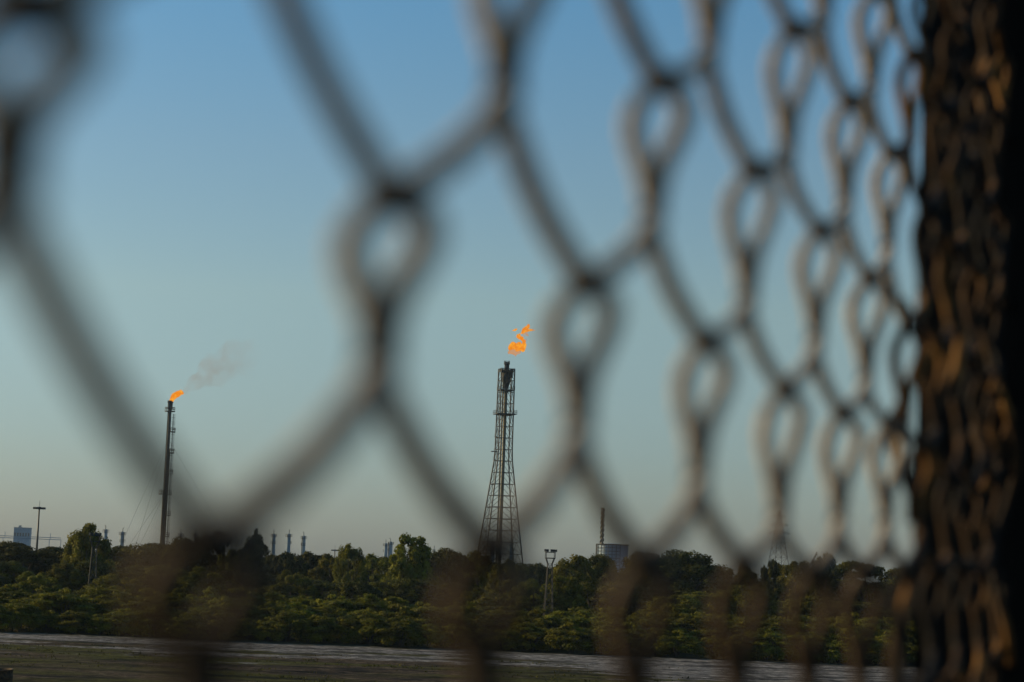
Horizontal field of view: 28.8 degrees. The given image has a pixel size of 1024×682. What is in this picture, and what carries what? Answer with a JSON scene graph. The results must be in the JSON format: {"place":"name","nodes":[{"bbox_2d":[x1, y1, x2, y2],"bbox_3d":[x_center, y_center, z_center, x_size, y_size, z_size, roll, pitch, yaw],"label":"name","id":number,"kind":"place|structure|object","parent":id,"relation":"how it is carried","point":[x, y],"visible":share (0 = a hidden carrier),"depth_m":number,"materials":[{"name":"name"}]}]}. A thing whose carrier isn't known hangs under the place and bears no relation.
{"place":"outdoors","nodes":[
{"label":"outdoors","id":0,"kind":"place"},
{"bbox_2d":[0,550,913,681],"bbox_3d":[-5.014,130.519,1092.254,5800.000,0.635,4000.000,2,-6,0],"label":"ground","id":1,"kind":"structure","parent":0,"point":[707,668],"depth_m":173.16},
{"bbox_2d":[0,668,12,681],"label":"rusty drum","id":2,"kind":"object","parent":1,"relation":"on","point":[6,674],"visible":0.99,"depth_m":128.71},
{"bbox_2d":[0,605,18,628],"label":"thorn shrub","id":3,"kind":"object","parent":1,"relation":"on","point":[5,615],"visible":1,"depth_m":204.57,"materials":[{"name":"green plant"}]},
{"bbox_2d":[0,584,26,603],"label":"thorn shrub","id":4,"kind":"object","parent":1,"relation":"on","point":[7,590],"visible":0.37,"depth_m":227.28,"materials":[{"name":"green plant"}]},
{"bbox_2d":[0,560,38,593],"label":"domed tree","id":5,"kind":"object","parent":1,"relation":"on","point":[10,567],"visible":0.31,"depth_m":263.46,"materials":[{"name":"green plant"}]},
{"bbox_2d":[13,525,31,545],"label":"industrial building","id":6,"kind":"structure","parent":1,"relation":"on","point":[20,530],"depth_m":2280.22,"materials":[{"name":"blue concrete"}]},
{"bbox_2d":[1,599,45,631],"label":"thorn shrub","id":7,"kind":"object","parent":1,"relation":"on","point":[26,611],"visible":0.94,"depth_m":206.55,"materials":[{"name":"green plant"}]},
{"bbox_2d":[0,540,64,576],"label":"umbrella tree","id":8,"kind":"object","parent":1,"relation":"on","point":[23,554],"visible":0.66,"depth_m":295.38,"materials":[{"name":"green plant"}]},
{"bbox_2d":[9,571,62,597],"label":"bushy tree","id":9,"kind":"object","parent":1,"relation":"on","point":[29,578],"visible":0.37,"depth_m":244.35,"materials":[{"name":"green plant"}]},
{"bbox_2d":[34,562,87,593],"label":"leafy tree","id":10,"kind":"object","parent":1,"relation":"on","point":[66,574],"visible":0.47,"depth_m":259.60,"materials":[{"name":"green plant"}]},
{"bbox_2d":[29,588,99,624],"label":"thorn shrub","id":11,"kind":"object","parent":1,"relation":"on","point":[62,601],"visible":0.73,"depth_m":214.94,"materials":[{"name":"green plant"}]},
{"bbox_2d":[52,610,95,633],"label":"thorn shrub","id":12,"kind":"object","parent":1,"relation":"on","point":[80,617],"visible":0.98,"depth_m":205.65,"materials":[{"name":"green plant"}]},
{"bbox_2d":[60,522,114,568],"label":"leafy tree","id":13,"kind":"object","parent":1,"relation":"on","point":[77,547],"visible":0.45,"depth_m":282.06,"materials":[{"name":"green plant"}]},
{"bbox_2d":[88,533,101,586],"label":"floodlight tower","id":14,"kind":"structure","parent":1,"relation":"on","point":[92,550],"depth_m":250.11,"materials":[{"name":"metal"}]},
{"bbox_2d":[71,560,125,593],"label":"domed tree","id":15,"kind":"object","parent":1,"relation":"on","point":[83,567],"visible":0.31,"depth_m":262.80,"materials":[{"name":"green plant"}]},
{"bbox_2d":[83,614,113,634],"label":"thorn shrub","id":16,"kind":"object","parent":1,"relation":"on","point":[96,620],"visible":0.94,"depth_m":205.45,"materials":[{"name":"green plant"}]},
{"bbox_2d":[80,583,131,614],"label":"thorn shrub","id":17,"kind":"object","parent":1,"relation":"on","point":[103,588],"visible":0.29,"depth_m":225.22,"materials":[{"name":"green plant"}]},
{"bbox_2d":[87,593,128,615],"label":"thorn shrub","id":18,"kind":"object","parent":1,"relation":"on","point":[105,603],"visible":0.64,"depth_m":217.32,"materials":[{"name":"green plant"}]},
{"bbox_2d":[84,573,132,615],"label":"bushy tree","id":19,"kind":"object","parent":1,"relation":"on","point":[110,580],"visible":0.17,"depth_m":246.18,"materials":[{"name":"green plant"}]},
{"bbox_2d":[97,608,141,635],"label":"thorn shrub","id":20,"kind":"object","parent":1,"relation":"on","point":[121,621],"visible":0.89,"depth_m":205.25,"materials":[{"name":"green plant"}]},
{"bbox_2d":[108,542,162,570],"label":"umbrella tree","id":21,"kind":"object","parent":1,"relation":"on","point":[139,553],"visible":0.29,"depth_m":294.78,"materials":[{"name":"green plant"}]},
{"bbox_2d":[122,400,197,543],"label":"flare stack","id":22,"kind":"object","parent":1,"relation":"on","point":[163,532],"visible":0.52,"depth_m":748.59,"materials":[{"name":"paint"}]},
{"bbox_2d":[183,604,211,617],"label":"thorn shrub","id":23,"kind":"object","parent":1,"relation":"on","point":[194,611],"visible":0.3,"depth_m":213.73,"materials":[{"name":"green plant"}]},
{"bbox_2d":[175,568,225,605],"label":"leafy tree","id":24,"kind":"object","parent":1,"relation":"on","point":[199,583],"visible":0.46,"depth_m":253.69,"materials":[{"name":"green plant"}]},
{"bbox_2d":[184,586,219,607],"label":"thorn shrub","id":25,"kind":"object","parent":1,"relation":"on","point":[201,600],"visible":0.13,"depth_m":231.29,"materials":[{"name":"green plant"}]},
{"bbox_2d":[251,617,288,640],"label":"thorn shrub","id":26,"kind":"object","parent":1,"relation":"on","point":[260,634],"visible":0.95,"depth_m":205.21,"materials":[{"name":"green plant"}]},
{"bbox_2d":[257,601,292,625],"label":"thorn shrub","id":27,"kind":"object","parent":1,"relation":"on","point":[272,611],"visible":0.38,"depth_m":218.27,"materials":[{"name":"green plant"}]},
{"bbox_2d":[269,591,293,608],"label":"thorn shrub","id":28,"kind":"object","parent":1,"relation":"on","point":[275,597],"visible":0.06,"depth_m":227.35,"materials":[{"name":"green plant"}]},
{"bbox_2d":[270,551,309,585],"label":"spiky tree","id":29,"kind":"object","parent":1,"relation":"on","point":[287,560],"visible":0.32,"depth_m":317.31,"materials":[{"name":"green plant"}]},
{"bbox_2d":[267,609,313,641],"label":"thorn shrub","id":30,"kind":"object","parent":1,"relation":"on","point":[296,625],"visible":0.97,"depth_m":205.48,"materials":[{"name":"green plant"}]},
{"bbox_2d":[273,601,314,623],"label":"thorn shrub","id":31,"kind":"object","parent":1,"relation":"on","point":[299,609],"visible":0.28,"depth_m":214.15,"materials":[{"name":"green plant"}]},
{"bbox_2d":[270,570,319,601],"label":"bushy tree","id":32,"kind":"object","parent":1,"relation":"on","point":[284,578],"visible":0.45,"depth_m":251.87,"materials":[{"name":"green plant"}]},
{"bbox_2d":[288,594,319,608],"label":"thorn shrub","id":33,"kind":"object","parent":1,"relation":"on","point":[310,603],"visible":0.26,"depth_m":228.94,"materials":[{"name":"green plant"}]},
{"bbox_2d":[293,551,332,591],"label":"spiky tree","id":34,"kind":"object","parent":1,"relation":"on","point":[311,559],"visible":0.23,"depth_m":320.86,"materials":[{"name":"green plant"}]},
{"bbox_2d":[300,614,340,642],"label":"thorn shrub","id":35,"kind":"object","parent":1,"relation":"on","point":[324,624],"visible":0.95,"depth_m":205.95,"materials":[{"name":"green plant"}]},
{"bbox_2d":[291,579,349,599],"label":"domed tree","id":36,"kind":"object","parent":1,"relation":"on","point":[321,586],"visible":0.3,"depth_m":262.68,"materials":[{"name":"green plant"}]},
{"bbox_2d":[305,604,352,635],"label":"thorn shrub","id":37,"kind":"object","parent":1,"relation":"on","point":[328,610],"visible":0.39,"depth_m":215.14,"materials":[{"name":"green plant"}]},
{"bbox_2d":[308,553,355,592],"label":"bushy tree","id":38,"kind":"object","parent":1,"relation":"on","point":[326,561],"visible":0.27,"depth_m":310.85,"materials":[{"name":"green plant"}]},
{"bbox_2d":[314,594,364,616],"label":"thorn shrub","id":39,"kind":"object","parent":1,"relation":"on","point":[340,602],"visible":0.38,"depth_m":225.77,"materials":[{"name":"green plant"}]},
{"bbox_2d":[324,616,366,643],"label":"thorn shrub","id":40,"kind":"object","parent":1,"relation":"on","point":[343,625],"visible":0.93,"depth_m":206.40,"materials":[{"name":"green plant"}]},
{"bbox_2d":[2,643,692,681],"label":"weeds","id":41,"kind":"object","parent":1,"relation":"on","point":[281,676],"visible":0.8,"depth_m":164.44,"materials":[{"name":"green plant"}]},
{"bbox_2d":[332,543,366,597],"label":"bushy tree","id":42,"kind":"object","parent":1,"relation":"on","point":[354,556],"visible":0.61,"depth_m":297.34,"materials":[{"name":"green plant"}]},
{"bbox_2d":[324,580,386,616],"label":"domed tree","id":43,"kind":"object","parent":1,"relation":"on","point":[351,587],"visible":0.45,"depth_m":247.87,"materials":[{"name":"green plant"}]},
{"bbox_2d":[343,611,390,643],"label":"thorn shrub","id":44,"kind":"object","parent":1,"relation":"on","point":[374,621],"visible":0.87,"depth_m":206.08,"materials":[{"name":"green plant"}]},
{"bbox_2d":[342,593,394,614],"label":"thorn shrub","id":45,"kind":"object","parent":1,"relation":"on","point":[371,599],"visible":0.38,"depth_m":226.14,"materials":[{"name":"green plant"}]},
{"bbox_2d":[349,552,393,594],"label":"bushy tree","id":46,"kind":"object","parent":1,"relation":"on","point":[371,560],"visible":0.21,"depth_m":306.52,"materials":[{"name":"green plant"}]},
{"bbox_2d":[379,596,417,611],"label":"thorn shrub","id":47,"kind":"object","parent":1,"relation":"on","point":[394,600],"visible":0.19,"depth_m":230.68,"materials":[{"name":"green plant"}]},
{"bbox_2d":[374,616,427,646],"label":"thorn shrub","id":48,"kind":"object","parent":1,"relation":"on","point":[398,629],"visible":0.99,"depth_m":204.00,"materials":[{"name":"green plant"}]},
{"bbox_2d":[375,603,426,628],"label":"thorn shrub","id":49,"kind":"object","parent":1,"relation":"on","point":[388,615],"visible":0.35,"depth_m":214.90,"materials":[{"name":"green plant"}]},
{"bbox_2d":[371,578,434,607],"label":"umbrella tree","id":50,"kind":"object","parent":1,"relation":"on","point":[404,584],"visible":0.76,"depth_m":256.11,"materials":[{"name":"green plant"}]},
{"bbox_2d":[380,532,438,600],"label":"leafy tree","id":51,"kind":"object","parent":1,"relation":"on","point":[415,567],"visible":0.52,"depth_m":276.71,"materials":[{"name":"green plant"}]},
{"bbox_2d":[399,588,438,606],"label":"bushy tree","id":52,"kind":"object","parent":1,"relation":"on","point":[412,594],"visible":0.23,"depth_m":256.16,"materials":[{"name":"green plant"}]},
{"bbox_2d":[398,602,442,637],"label":"thorn shrub","id":53,"kind":"object","parent":1,"relation":"on","point":[428,613],"visible":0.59,"depth_m":214.57,"materials":[{"name":"green plant"}]},
{"bbox_2d":[411,624,445,646],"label":"thorn shrub","id":54,"kind":"object","parent":1,"relation":"on","point":[435,637],"visible":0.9,"depth_m":205.25,"materials":[{"name":"green plant"}]},
{"bbox_2d":[422,546,475,588],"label":"domed tree","id":55,"kind":"object","parent":1,"relation":"on","point":[442,559],"visible":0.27,"depth_m":280.73,"materials":[{"name":"green plant"}]},
{"bbox_2d":[470,596,499,618],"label":"thorn shrub","id":56,"kind":"object","parent":1,"relation":"on","point":[485,603],"visible":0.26,"depth_m":231.71,"materials":[{"name":"green plant"}]},
{"bbox_2d":[469,586,500,605],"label":"bushy tree","id":57,"kind":"object","parent":1,"relation":"on","point":[477,592],"visible":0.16,"depth_m":246.39,"materials":[{"name":"green plant"}]},
{"bbox_2d":[485,568,504,593],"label":"bushy tree","id":58,"kind":"object","parent":1,"relation":"on","point":[494,577],"visible":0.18,"depth_m":287.33,"materials":[{"name":"green plant"}]},
{"bbox_2d":[484,361,521,551],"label":"flare derrick","id":59,"kind":"object","parent":1,"relation":"on","point":[507,373],"visible":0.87,"depth_m":699.72,"materials":[{"name":"metal"}]},
{"bbox_2d":[513,621,553,651],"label":"thorn shrub","id":60,"kind":"object","parent":1,"relation":"on","point":[527,628],"visible":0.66,"depth_m":205.85,"materials":[{"name":"green plant"}]},
{"bbox_2d":[529,563,550,607],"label":"spiky tree","id":61,"kind":"object","parent":1,"relation":"on","point":[539,570],"visible":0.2,"depth_m":311.21,"materials":[{"name":"green plant"}]},
{"bbox_2d":[528,579,559,614],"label":"bushy tree","id":62,"kind":"object","parent":1,"relation":"on","point":[536,596],"visible":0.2,"depth_m":246.49,"materials":[{"name":"green plant"}]},
{"bbox_2d":[522,607,567,642],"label":"thorn shrub","id":63,"kind":"object","parent":1,"relation":"on","point":[554,622],"visible":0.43,"depth_m":214.64,"materials":[{"name":"green plant"}]},
{"bbox_2d":[543,549,556,615],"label":"floodlight tower","id":64,"kind":"structure","parent":1,"relation":"on","point":[546,551],"depth_m":242.20,"materials":[{"name":"metal"}]},
{"bbox_2d":[538,574,589,616],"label":"leafy tree","id":65,"kind":"object","parent":1,"relation":"on","point":[569,596],"visible":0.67,"depth_m":244.41,"materials":[{"name":"green plant"}]},
{"bbox_2d":[542,610,599,641],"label":"thorn shrub","id":66,"kind":"object","parent":1,"relation":"on","point":[579,621],"visible":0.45,"depth_m":218.08,"materials":[{"name":"green plant"}]},
{"bbox_2d":[544,621,599,653],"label":"thorn shrub","id":67,"kind":"object","parent":1,"relation":"on","point":[559,638],"visible":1,"depth_m":203.35,"materials":[{"name":"green plant"}]},
{"bbox_2d":[545,554,603,599],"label":"bushy tree","id":68,"kind":"object","parent":1,"relation":"on","point":[579,564],"visible":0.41,"depth_m":286.53,"materials":[{"name":"green plant"}]},
{"bbox_2d":[579,582,611,611],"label":"bushy tree","id":69,"kind":"object","parent":1,"relation":"on","point":[589,589],"visible":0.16,"depth_m":255.73,"materials":[{"name":"green plant"}]},
{"bbox_2d":[583,626,609,654],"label":"thorn shrub","id":70,"kind":"object","parent":1,"relation":"on","point":[602,637],"visible":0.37,"depth_m":205.55,"materials":[{"name":"green plant"}]},
{"bbox_2d":[582,553,617,586],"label":"domed tree","id":71,"kind":"object","parent":1,"relation":"on","point":[604,564],"visible":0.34,"depth_m":301.79,"materials":[{"name":"green plant"}]},
{"bbox_2d":[576,615,633,634],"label":"thorn shrub","id":72,"kind":"object","parent":1,"relation":"on","point":[601,620],"visible":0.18,"depth_m":214.71,"materials":[{"name":"green plant"}]},
{"bbox_2d":[596,543,624,572],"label":"round tank","id":73,"kind":"object","parent":1,"relation":"on","point":[612,551],"visible":0.38,"depth_m":888.70,"materials":[{"name":"metal"}]},
{"bbox_2d":[585,582,653,611],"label":"domed tree","id":74,"kind":"object","parent":1,"relation":"on","point":[641,593],"visible":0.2,"depth_m":258.09,"materials":[{"name":"green plant"}]},
{"bbox_2d":[610,559,654,598],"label":"domed tree","id":75,"kind":"object","parent":1,"relation":"on","point":[645,584],"visible":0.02,"depth_m":286.37,"materials":[{"name":"green plant"}]},
{"bbox_2d":[629,621,643,647],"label":"thorn shrub","id":76,"kind":"object","parent":1,"relation":"on","point":[636,631],"visible":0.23,"depth_m":206.98,"materials":[{"name":"green plant"}]},
{"bbox_2d":[629,599,676,614],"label":"umbrella tree","id":77,"kind":"object","parent":1,"relation":"on","point":[642,603],"visible":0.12,"depth_m":254.30,"materials":[{"name":"green plant"}]},
{"bbox_2d":[629,613,686,636],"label":"thorn shrub","id":78,"kind":"object","parent":1,"relation":"on","point":[641,621],"visible":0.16,"depth_m":216.39,"materials":[{"name":"green plant"}]},
{"bbox_2d":[632,594,708,614],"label":"bushy tree","id":79,"kind":"object","parent":1,"relation":"on","point":[685,601],"visible":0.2,"depth_m":246.36,"materials":[{"name":"green plant"}]},
{"bbox_2d":[660,629,703,656],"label":"thorn shrub","id":80,"kind":"object","parent":1,"relation":"on","point":[686,643],"visible":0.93,"depth_m":203.64,"materials":[{"name":"green plant"}]},
{"bbox_2d":[645,549,727,614],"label":"domed tree","id":81,"kind":"object","parent":1,"relation":"on","point":[683,567],"visible":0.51,"depth_m":286.01,"materials":[{"name":"green plant"}]},
{"bbox_2d":[672,613,713,648],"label":"thorn shrub","id":82,"kind":"object","parent":1,"relation":"on","point":[702,622],"visible":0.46,"depth_m":219.51,"materials":[{"name":"green plant"}]},
{"bbox_2d":[677,591,736,614],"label":"bushy tree","id":83,"kind":"object","parent":1,"relation":"on","point":[702,597],"visible":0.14,"depth_m":255.47,"materials":[{"name":"green plant"}]},
{"bbox_2d":[697,635,718,658],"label":"thorn shrub","id":84,"kind":"object","parent":1,"relation":"on","point":[709,644],"visible":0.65,"depth_m":204.92,"materials":[{"name":"green plant"}]},
{"bbox_2d":[695,614,745,636],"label":"thorn shrub","id":85,"kind":"object","parent":1,"relation":"on","point":[737,624],"visible":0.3,"depth_m":217.97,"materials":[{"name":"green plant"}]},
{"bbox_2d":[708,585,768,617],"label":"leafy tree","id":86,"kind":"object","parent":1,"relation":"on","point":[741,598],"visible":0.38,"depth_m":257.99,"materials":[{"name":"green plant"}]},
{"bbox_2d":[734,615,804,636],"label":"thorn shrub","id":87,"kind":"object","parent":1,"relation":"on","point":[777,625],"visible":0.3,"depth_m":217.40,"materials":[{"name":"green plant"}]},
{"bbox_2d":[761,558,784,590],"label":"spiky tree","id":88,"kind":"object","parent":1,"relation":"on","point":[772,572],"visible":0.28,"depth_m":306.93,"materials":[{"name":"green plant"}]},
{"bbox_2d":[754,628,793,660],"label":"thorn shrub","id":89,"kind":"object","parent":1,"relation":"on","point":[766,643],"visible":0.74,"depth_m":204.49,"materials":[{"name":"green plant"}]},
{"bbox_2d":[766,599,788,619],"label":"bushy tree","id":90,"kind":"object","parent":1,"relation":"on","point":[778,605],"visible":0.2,"depth_m":257.28,"materials":[{"name":"green plant"}]},
{"bbox_2d":[772,562,800,601],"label":"bushy tree","id":91,"kind":"object","parent":1,"relation":"on","point":[792,572],"visible":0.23,"depth_m":295.89,"materials":[{"name":"green plant"}]},
{"bbox_2d":[774,631,831,661],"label":"thorn shrub","id":92,"kind":"object","parent":1,"relation":"on","point":[792,656],"visible":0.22,"depth_m":206.45,"materials":[{"name":"green plant"}]},
{"bbox_2d":[784,615,835,641],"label":"thorn shrub","id":93,"kind":"object","parent":1,"relation":"on","point":[808,627],"visible":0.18,"depth_m":219.58,"materials":[{"name":"green plant"}]},
{"bbox_2d":[802,595,820,617],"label":"leafy tree","id":94,"kind":"object","parent":1,"relation":"on","point":[810,608],"visible":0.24,"depth_m":243.67,"materials":[{"name":"green plant"}]},
{"bbox_2d":[807,560,836,600],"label":"shaggy tree","id":95,"kind":"object","parent":1,"relation":"on","point":[816,589],"visible":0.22,"depth_m":292.42,"materials":[{"name":"green plant"}]},
{"bbox_2d":[822,640,849,663],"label":"thorn shrub","id":96,"kind":"object","parent":1,"relation":"on","point":[836,654],"visible":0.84,"depth_m":204.47,"materials":[{"name":"green plant"}]},
{"bbox_2d":[815,598,870,619],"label":"umbrella tree","id":97,"kind":"object","parent":1,"relation":"on","point":[862,607],"visible":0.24,"depth_m":247.32,"materials":[{"name":"green plant"}]},
{"bbox_2d":[826,619,863,643],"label":"thorn shrub","id":98,"kind":"object","parent":1,"relation":"on","point":[836,629],"visible":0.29,"depth_m":218.69,"materials":[{"name":"green plant"}]},
{"bbox_2d":[839,634,885,663],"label":"thorn shrub","id":99,"kind":"object","parent":1,"relation":"on","point":[877,646],"visible":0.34,"depth_m":205.00,"materials":[{"name":"green plant"}]},
{"bbox_2d":[831,561,904,608],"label":"umbrella tree","id":100,"kind":"object","parent":1,"relation":"on","point":[844,570],"visible":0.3,"depth_m":295.59,"materials":[{"name":"green plant"}]},
{"bbox_2d":[855,616,889,630],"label":"thorn shrub","id":101,"kind":"object","parent":1,"relation":"on","point":[861,623],"visible":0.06,"depth_m":225.66,"materials":[{"name":"green plant"}]},
{"bbox_2d":[0,0,923,577],"label":"sky","id":102,"kind":"structure","parent":0,"point":[198,189],"materials":[{"name":"blue"}]},
{"bbox_2d":[0,0,1023,681],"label":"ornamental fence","id":103,"kind":"object","parent":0,"point":[56,80],"visible":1,"depth_m":0.77,"materials":[{"name":"metal"}]},
{"bbox_2d":[508,324,532,355],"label":"gas flame","id":104,"kind":"object","parent":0,"point":[514,348],"visible":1,"depth_m":703.94,"materials":[{"name":"orange"}]},
{"bbox_2d":[914,0,1023,681],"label":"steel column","id":105,"kind":"structure","parent":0,"point":[947,444],"depth_m":2.13,"materials":[{"name":"brown metal"}]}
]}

